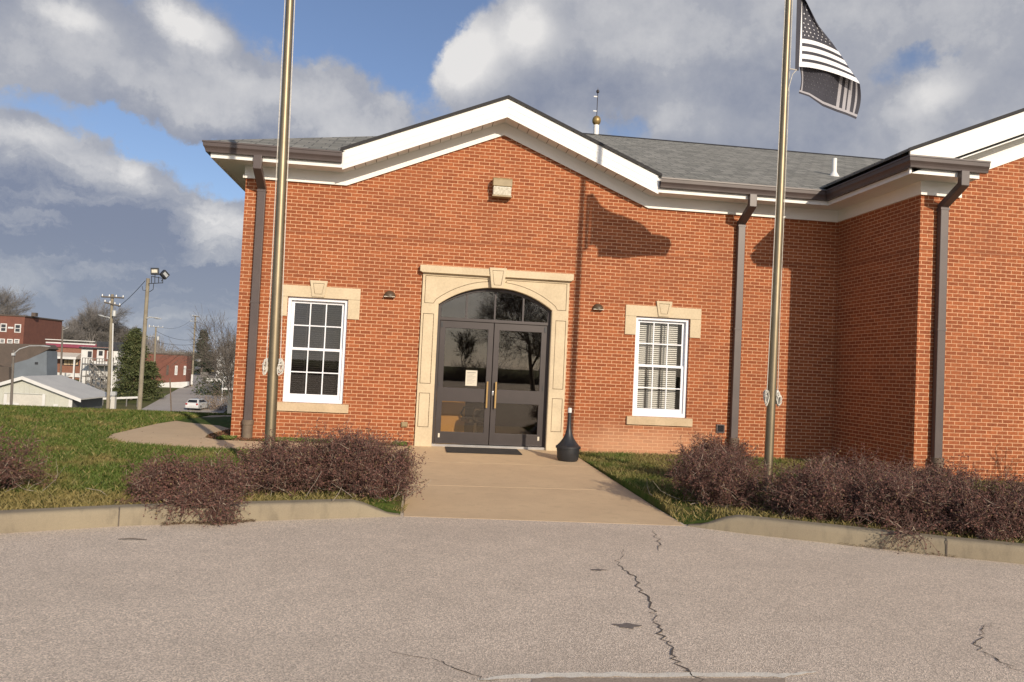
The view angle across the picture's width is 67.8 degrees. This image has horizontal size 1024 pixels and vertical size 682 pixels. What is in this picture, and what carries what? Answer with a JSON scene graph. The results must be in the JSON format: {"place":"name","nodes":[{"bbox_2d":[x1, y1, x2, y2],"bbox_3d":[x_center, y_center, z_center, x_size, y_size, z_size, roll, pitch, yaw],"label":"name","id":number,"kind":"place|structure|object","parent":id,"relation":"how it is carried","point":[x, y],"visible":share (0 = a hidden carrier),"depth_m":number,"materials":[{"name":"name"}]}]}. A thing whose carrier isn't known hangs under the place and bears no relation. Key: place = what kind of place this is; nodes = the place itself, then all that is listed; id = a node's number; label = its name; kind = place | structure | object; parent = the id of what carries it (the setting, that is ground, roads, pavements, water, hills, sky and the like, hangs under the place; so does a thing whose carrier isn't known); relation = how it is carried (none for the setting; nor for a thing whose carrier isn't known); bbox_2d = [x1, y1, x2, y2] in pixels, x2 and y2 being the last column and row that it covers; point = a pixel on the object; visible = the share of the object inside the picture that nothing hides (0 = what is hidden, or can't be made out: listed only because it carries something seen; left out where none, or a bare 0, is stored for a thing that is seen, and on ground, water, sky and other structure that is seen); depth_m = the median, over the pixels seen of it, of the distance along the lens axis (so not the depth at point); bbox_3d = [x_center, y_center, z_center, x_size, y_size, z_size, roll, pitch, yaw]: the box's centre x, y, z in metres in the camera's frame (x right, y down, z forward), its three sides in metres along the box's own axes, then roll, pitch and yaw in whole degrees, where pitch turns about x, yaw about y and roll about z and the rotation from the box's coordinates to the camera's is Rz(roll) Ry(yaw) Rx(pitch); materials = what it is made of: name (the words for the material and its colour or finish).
{"place":"outdoors","nodes":[
{"label":"outdoors","id":0,"kind":"place"},
{"bbox_2d":[142,374,229,412],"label":"street","id":1,"kind":"structure","parent":0,"point":[180,397],"depth_m":116.97,"materials":[{"name":"grey asphalt"}]},
{"bbox_2d":[185,398,210,409],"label":"parked car","id":2,"kind":"object","parent":1,"relation":"on","point":[196,403],"visible":0.98,"depth_m":106.55,"materials":[{"name":"silver metal"}]},
{"bbox_2d":[222,380,233,413],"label":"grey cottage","id":3,"kind":"structure","parent":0,"point":[229,410],"depth_m":98.89,"materials":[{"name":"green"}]},
{"bbox_2d":[108,415,407,454],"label":"sidewalk","id":4,"kind":"structure","parent":0,"point":[187,433],"depth_m":13.88,"materials":[{"name":"beige concrete"}]},
{"bbox_2d":[0,496,1023,681],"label":"asphalt lot","id":5,"kind":"structure","parent":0,"point":[401,598],"depth_m":5.38,"materials":[{"name":"grey asphalt"}]},
{"bbox_2d":[119,538,146,539],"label":"fallen twig","id":6,"kind":"object","parent":5,"relation":"on","point":[133,538],"visible":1,"depth_m":6.74,"materials":[{"name":"brown wood"}]},
{"bbox_2d":[0,499,400,532],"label":"kerb","id":7,"kind":"structure","parent":5,"relation":"on","point":[38,519],"depth_m":7.40,"materials":[{"name":"concrete"}]},
{"bbox_2d":[160,519,255,525],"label":"leaf litter","id":8,"kind":"object","parent":5,"relation":"on","point":[210,522],"visible":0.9,"depth_m":7.52,"materials":[{"name":"brown plant"}]},
{"bbox_2d":[687,514,1023,563],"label":"kerb","id":9,"kind":"structure","parent":5,"relation":"on","point":[986,550],"depth_m":7.92,"materials":[{"name":"concrete"}]},
{"bbox_2d":[841,542,951,556],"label":"leaf litter","id":10,"kind":"object","parent":5,"relation":"on","point":[898,548],"visible":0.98,"depth_m":7.76,"materials":[{"name":"brown plant"}]},
{"bbox_2d":[0,352,1023,542],"bbox_3d":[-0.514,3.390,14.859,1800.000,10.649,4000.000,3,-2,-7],"label":"lawn ground","id":11,"kind":"structure","parent":0,"point":[224,421],"depth_m":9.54,"materials":[{"name":"green plant"}]},
{"bbox_2d":[0,285,35,315],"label":"bare tree","id":12,"kind":"object","parent":11,"relation":"on","point":[7,309],"visible":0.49,"depth_m":189.79,"materials":[{"name":"plant"}]},
{"bbox_2d":[0,343,58,381],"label":"grey house","id":13,"kind":"structure","parent":11,"relation":"on","point":[35,360],"depth_m":86.73,"materials":[{"name":"blue"}]},
{"bbox_2d":[10,345,50,404],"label":"street lamp","id":14,"kind":"object","parent":11,"relation":"on","point":[13,353],"visible":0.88,"depth_m":52.90,"materials":[{"name":"grey metal"}]},
{"bbox_2d":[0,312,63,344],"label":"brick block","id":15,"kind":"structure","parent":11,"relation":"on","point":[33,328],"depth_m":152.20,"materials":[{"name":"red brick"}]},
{"bbox_2d":[0,323,6,331],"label":"window","id":16,"kind":"structure","parent":15,"relation":"in","point":[3,327],"depth_m":149.68,"materials":[{"name":"white paint"}]},
{"bbox_2d":[14,324,20,332],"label":"window","id":17,"kind":"structure","parent":15,"relation":"in","point":[17,329],"depth_m":150.01,"materials":[{"name":"white paint"}]},
{"bbox_2d":[0,423,64,492],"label":"barberry bush","id":18,"kind":"object","parent":11,"relation":"on","point":[8,470],"visible":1,"depth_m":8.00,"materials":[{"name":"brown plant"}]},
{"bbox_2d":[0,375,113,408],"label":"metal shed","id":19,"kind":"structure","parent":11,"relation":"on","point":[54,390],"depth_m":66.32,"materials":[{"name":"white metal"}]},
{"bbox_2d":[7,394,41,405],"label":"sliding door","id":20,"kind":"structure","parent":19,"relation":"in","point":[22,399],"depth_m":65.97,"materials":[{"name":"grey metal"}]},
{"bbox_2d":[60,326,68,374],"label":"utility pole","id":21,"kind":"object","parent":11,"relation":"on","point":[63,329],"visible":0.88,"depth_m":118.99,"materials":[{"name":"grey wood"}]},
{"bbox_2d":[45,339,96,379],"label":"storefront","id":22,"kind":"object","parent":11,"relation":"on","point":[71,360],"visible":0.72,"depth_m":137.82,"materials":[{"name":"white brick"}]},
{"bbox_2d":[61,325,86,342],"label":"bare tree","id":23,"kind":"object","parent":11,"relation":"on","point":[70,333],"visible":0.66,"depth_m":235.67,"materials":[{"name":"plant"}]},
{"bbox_2d":[63,316,98,343],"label":"bare tree","id":24,"kind":"object","parent":11,"relation":"on","point":[71,321],"visible":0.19,"depth_m":248.06,"materials":[{"name":"plant"}]},
{"bbox_2d":[70,295,133,343],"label":"bare tree","id":25,"kind":"object","parent":11,"relation":"on","point":[95,322],"visible":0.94,"depth_m":240.87,"materials":[{"name":"plant"}]},
{"bbox_2d":[81,318,123,343],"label":"bare tree","id":26,"kind":"object","parent":11,"relation":"on","point":[104,334],"visible":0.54,"depth_m":243.86,"materials":[{"name":"plant"}]},
{"bbox_2d":[79,341,130,390],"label":"white house","id":27,"kind":"structure","parent":11,"relation":"on","point":[94,367],"depth_m":127.02,"materials":[{"name":"paint"}]},
{"bbox_2d":[87,350,92,357],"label":"window","id":28,"kind":"structure","parent":27,"relation":"in","point":[89,352],"depth_m":126.94,"materials":[{"name":"white paint"}]},
{"bbox_2d":[97,350,104,360],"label":"door","id":29,"kind":"structure","parent":27,"relation":"in","point":[100,353],"depth_m":127.14,"materials":[{"name":"white paint"}]},
{"bbox_2d":[98,294,123,408],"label":"utility pole","id":30,"kind":"object","parent":11,"relation":"on","point":[112,303],"visible":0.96,"depth_m":65.00,"materials":[{"name":"brown wood"}]},
{"bbox_2d":[110,391,116,408],"bbox_3d":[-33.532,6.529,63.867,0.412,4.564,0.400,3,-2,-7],"label":"meter cabinet","id":31,"kind":"object","parent":11,"relation":"on","point":[113,402],"visible":0.62,"depth_m":63.75,"materials":[{"name":"grey metal"}]},
{"bbox_2d":[102,396,137,405],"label":"guard rail","id":32,"kind":"object","parent":11,"relation":"on","point":[126,398],"visible":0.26,"depth_m":107.70,"materials":[{"name":"silver metal"}]},
{"bbox_2d":[105,323,138,341],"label":"bare tree","id":33,"kind":"object","parent":11,"relation":"on","point":[119,333],"visible":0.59,"depth_m":250.25,"materials":[{"name":"plant"}]},
{"bbox_2d":[110,327,157,400],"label":"pine tree","id":34,"kind":"object","parent":11,"relation":"on","point":[131,344],"visible":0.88,"depth_m":113.69,"materials":[{"name":"green plant"}]},
{"bbox_2d":[136,361,165,398],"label":"pine tree","id":35,"kind":"object","parent":11,"relation":"on","point":[157,395],"visible":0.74,"depth_m":116.60,"materials":[{"name":"green plant"}]},
{"bbox_2d":[137,268,169,409],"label":"floodlight pole","id":36,"kind":"object","parent":11,"relation":"on","point":[164,274],"visible":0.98,"depth_m":57.79,"materials":[{"name":"brown wood"}]},
{"bbox_2d":[147,325,162,379],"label":"utility pole","id":37,"kind":"object","parent":11,"relation":"on","point":[155,341],"visible":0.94,"depth_m":119.80,"materials":[{"name":"brown wood"}]},
{"bbox_2d":[83,330,236,355],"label":"woods","id":38,"kind":"object","parent":11,"relation":"on","point":[159,349],"visible":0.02,"depth_m":390.56,"materials":[{"name":"plant"}]},
{"bbox_2d":[145,352,194,387],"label":"brick workshop","id":39,"kind":"structure","parent":11,"relation":"on","point":[168,369],"depth_m":134.38,"materials":[{"name":"red brick"}]},
{"bbox_2d":[169,378,171,410],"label":"marker post","id":40,"kind":"object","parent":11,"relation":"on","point":[170,394],"visible":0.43,"depth_m":58.00,"materials":[{"name":"metal"}]},
{"bbox_2d":[88,444,265,504],"bbox_3d":[-3.497,1.383,7.990,1.782,0.648,1.173,3,-2,-7],"label":"barberry bush","id":41,"kind":"object","parent":11,"relation":"on","point":[163,477],"visible":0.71,"depth_m":7.89,"materials":[{"name":"brown plant"}]},
{"bbox_2d":[131,470,253,526],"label":"barberry bush","id":42,"kind":"object","parent":11,"relation":"on","point":[187,497],"visible":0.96,"depth_m":7.51,"materials":[{"name":"brown plant"}]},
{"bbox_2d":[190,316,200,385],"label":"utility pole","id":43,"kind":"object","parent":11,"relation":"on","point":[193,353],"visible":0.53,"depth_m":136.73,"materials":[{"name":"brown wood"}]},
{"bbox_2d":[159,305,236,408],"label":"bare tree","id":44,"kind":"object","parent":11,"relation":"on","point":[213,360],"visible":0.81,"depth_m":69.40,"materials":[{"name":"grey plant"}]},
{"bbox_2d":[193,329,214,374],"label":"pine tree","id":45,"kind":"object","parent":11,"relation":"on","point":[201,364],"visible":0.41,"depth_m":176.97,"materials":[{"name":"green plant"}]},
{"bbox_2d":[191,383,227,410],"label":"bush","id":46,"kind":"object","parent":11,"relation":"on","point":[215,406],"visible":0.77,"depth_m":108.96,"materials":[{"name":"grey plant"}]},
{"bbox_2d":[190,371,233,395],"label":"bush","id":47,"kind":"object","parent":11,"relation":"on","point":[214,386],"visible":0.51,"depth_m":124.90,"materials":[{"name":"plant"}]},
{"bbox_2d":[199,331,235,387],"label":"bare tree","id":48,"kind":"object","parent":11,"relation":"on","point":[232,363],"visible":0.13,"depth_m":112.49,"materials":[{"name":"grey plant"}]},
{"bbox_2d":[211,353,234,379],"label":"bare tree","id":49,"kind":"object","parent":11,"relation":"on","point":[222,369],"visible":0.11,"depth_m":128.14,"materials":[{"name":"plant"}]},
{"bbox_2d":[262,0,294,462],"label":"flagpole","id":50,"kind":"object","parent":11,"relation":"on","point":[274,365],"visible":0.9,"depth_m":9.81,"materials":[{"name":"silver metal"}]},
{"bbox_2d":[218,428,339,497],"bbox_3d":[-2.689,1.449,8.834,1.424,0.935,1.521,2,-2,27],"label":"barberry bush","id":51,"kind":"object","parent":11,"relation":"on","point":[282,464],"visible":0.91,"depth_m":8.66,"materials":[{"name":"brown plant"}]},
{"bbox_2d":[206,428,408,445],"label":"mulch","id":52,"kind":"object","parent":11,"relation":"on","point":[210,435],"visible":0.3,"depth_m":14.24,"materials":[{"name":"brown wood"}]},
{"bbox_2d":[215,435,406,445],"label":"bed weeds","id":53,"kind":"object","parent":52,"relation":"on","point":[222,437],"visible":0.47,"depth_m":14.08,"materials":[{"name":"green plant"}]},
{"bbox_2d":[296,417,409,501],"bbox_3d":[-1.904,1.405,8.856,1.439,0.995,1.693,3,-2,-7],"label":"barberry bush","id":54,"kind":"object","parent":11,"relation":"on","point":[344,445],"visible":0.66,"depth_m":8.86,"materials":[{"name":"brown plant"}]},
{"bbox_2d":[326,434,431,501],"bbox_3d":[-1.584,1.528,8.936,1.278,0.864,1.442,3,-2,-7],"label":"barberry bush","id":55,"kind":"object","parent":11,"relation":"on","point":[391,472],"visible":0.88,"depth_m":8.76,"materials":[{"name":"brown plant"}]},
{"bbox_2d":[8,412,978,536],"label":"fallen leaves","id":56,"kind":"object","parent":11,"relation":"on","point":[243,446],"visible":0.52,"depth_m":12.29,"materials":[{"name":"brown plant"}]},
{"bbox_2d":[403,445,683,525],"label":"front walk","id":57,"kind":"structure","parent":11,"relation":"on","point":[535,485],"depth_m":10.27,"materials":[{"name":"beige concrete"}]},
{"bbox_2d":[445,447,521,454],"bbox_3d":[-0.549,2.070,14.391,1.400,0.015,0.760,3,-1,-7],"label":"door mat","id":58,"kind":"object","parent":57,"relation":"on","point":[482,450],"depth_m":14.31,"materials":[{"name":"black rubber"}]},
{"bbox_2d":[556,408,580,461],"bbox_3d":[1.019,1.673,13.672,0.450,0.945,0.450,3,-2,-7],"label":"smoking receptacle","id":59,"kind":"object","parent":57,"relation":"on","point":[568,447],"visible":1,"depth_m":13.53,"materials":[{"name":"black plastic"}]},
{"bbox_2d":[121,485,1023,541],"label":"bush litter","id":60,"kind":"object","parent":11,"relation":"on","point":[665,505],"visible":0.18,"depth_m":8.69,"materials":[{"name":"brown plant"}]},
{"bbox_2d":[202,95,1023,481],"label":"brick building","id":61,"kind":"structure","parent":11,"relation":"on","point":[902,305],"depth_m":14.96,"materials":[{"name":"red brick"}]},
{"bbox_2d":[277,280,360,412],"bbox_3d":[-3.763,0.101,14.653,1.579,2.505,0.300,3,-2,-7],"label":"window","id":62,"kind":"structure","parent":61,"relation":"in","point":[311,401],"depth_m":14.65,"materials":[{"name":"white plastic"}]},
{"bbox_2d":[384,291,395,297],"bbox_3d":[-2.358,-0.912,14.694,0.230,0.127,0.130,3,-2,-7],"label":"wall sconce","id":63,"kind":"object","parent":61,"relation":"attached to","point":[389,294],"depth_m":14.66,"materials":[{"name":"brown metal"}]},
{"bbox_2d":[401,422,407,426],"bbox_3d":[-2.075,1.607,14.688,0.124,0.100,0.060,3,-2,-7],"label":"outlet box","id":64,"kind":"object","parent":61,"relation":"attached to","point":[404,424],"visible":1,"depth_m":14.66,"materials":[{"name":"beige plastic"}]},
{"bbox_2d":[434,320,493,444],"bbox_3d":[-0.935,0.819,14.973,1.060,2.404,0.125,3,-2,-7],"label":"door","id":65,"kind":"structure","parent":61,"relation":"in","point":[443,393],"depth_m":14.98,"materials":[{"name":"brown metal"}]},
{"bbox_2d":[460,397,490,441],"bbox_3d":[-0.706,1.532,15.508,0.584,1.049,0.668,4,-2,-25],"label":"office chair","id":66,"kind":"object","parent":61,"relation":"on","point":[476,420],"visible":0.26,"depth_m":15.41,"materials":[{"name":"black plastic"}]},
{"bbox_2d":[491,177,512,198],"bbox_3d":[-0.196,-3.002,14.975,0.380,0.368,0.234,3,-2,-7],"label":"wall floodlight","id":67,"kind":"object","parent":61,"relation":"attached to","point":[502,187],"depth_m":14.88,"materials":[{"name":"beige metal"}]},
{"bbox_2d":[489,323,546,446],"bbox_3d":[0.127,0.874,15.104,1.060,2.404,0.125,3,-2,-7],"label":"door","id":68,"kind":"structure","parent":61,"relation":"in","point":[497,396],"depth_m":15.11,"materials":[{"name":"brown metal"}]},
{"bbox_2d":[592,90,600,133],"bbox_3d":[2.564,-6.906,23.019,0.262,1.542,0.262,3,-2,-7],"label":"lightning rod","id":69,"kind":"object","parent":61,"relation":"on","point":[596,120],"visible":0.98,"depth_m":22.93,"materials":[{"name":"white metal"}]},
{"bbox_2d":[592,304,603,309],"bbox_3d":[1.724,-0.685,15.198,0.230,0.127,0.130,3,-2,-7],"label":"wall sconce","id":70,"kind":"object","parent":61,"relation":"attached to","point":[597,307],"depth_m":15.16,"materials":[{"name":"brown metal"}]},
{"bbox_2d":[625,301,701,426],"bbox_3d":[3.007,0.452,15.490,1.579,2.505,0.300,3,-2,-7],"label":"window","id":71,"kind":"structure","parent":61,"relation":"in","point":[664,309],"depth_m":15.49,"materials":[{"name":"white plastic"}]},
{"bbox_2d":[716,424,724,432],"bbox_3d":[4.234,1.780,15.487,0.170,0.170,0.030,3,-2,-7],"label":"wall vent","id":72,"kind":"object","parent":61,"relation":"attached to","point":[721,427],"depth_m":15.48,"materials":[{"name":"grey metal"}]},
{"bbox_2d":[646,433,778,510],"bbox_3d":[2.512,1.652,9.520,1.587,0.938,1.488,2,-2,8],"label":"barberry bush","id":73,"kind":"object","parent":11,"relation":"on","point":[712,474],"visible":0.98,"depth_m":9.33,"materials":[{"name":"brown plant"}]},
{"bbox_2d":[666,427,763,482],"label":"barberry bush","id":74,"kind":"object","parent":11,"relation":"on","point":[717,444],"visible":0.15,"depth_m":11.20,"materials":[{"name":"brown plant"}]},
{"bbox_2d":[760,0,792,492],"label":"flagpole","id":75,"kind":"object","parent":11,"relation":"on","point":[772,397],"visible":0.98,"depth_m":10.65,"materials":[{"name":"silver metal"}]},
{"bbox_2d":[788,0,860,118],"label":"flag","id":76,"kind":"object","parent":75,"relation":"attached to","point":[829,80],"visible":1,"depth_m":11.12,"materials":[{"name":"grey fabric"}]},
{"bbox_2d":[735,450,888,522],"bbox_3d":[3.734,1.734,8.964,2.180,0.877,1.638,3,-2,-7],"label":"barberry bush","id":77,"kind":"object","parent":11,"relation":"on","point":[796,497],"visible":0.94,"depth_m":8.69,"materials":[{"name":"brown plant"}]},
{"bbox_2d":[789,440,920,496],"bbox_3d":[4.476,1.731,10.047,1.686,0.872,1.493,1,-2,32],"label":"barberry bush","id":78,"kind":"object","parent":11,"relation":"on","point":[867,468],"visible":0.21,"depth_m":10.04,"materials":[{"name":"brown plant"}]},
{"bbox_2d":[806,459,995,537],"bbox_3d":[4.286,1.715,8.536,2.085,0.820,1.718,3,-2,-7],"label":"barberry bush","id":79,"kind":"object","parent":11,"relation":"on","point":[903,497],"visible":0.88,"depth_m":8.29,"materials":[{"name":"brown plant"}]},
{"bbox_2d":[878,511,939,555],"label":"barberry bush","id":80,"kind":"object","parent":11,"relation":"on","point":[907,531],"visible":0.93,"depth_m":7.74,"materials":[{"name":"brown plant"}]},
{"bbox_2d":[859,451,993,494],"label":"barberry bush","id":81,"kind":"object","parent":11,"relation":"on","point":[944,470],"visible":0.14,"depth_m":9.84,"materials":[{"name":"brown plant"}]},
{"bbox_2d":[931,466,1023,543],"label":"barberry bush","id":82,"kind":"object","parent":11,"relation":"on","point":[989,522],"visible":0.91,"depth_m":7.99,"materials":[{"name":"brown plant"}]},
{"bbox_2d":[996,468,1023,495],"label":"barberry bush","id":83,"kind":"object","parent":11,"relation":"on","point":[1015,477],"visible":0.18,"depth_m":9.29,"materials":[{"name":"brown plant"}]},
{"bbox_2d":[0,0,1023,352],"label":"sky","id":84,"kind":"structure","parent":0,"point":[108,177],"materials":[{"name":"blue"}]}
]}

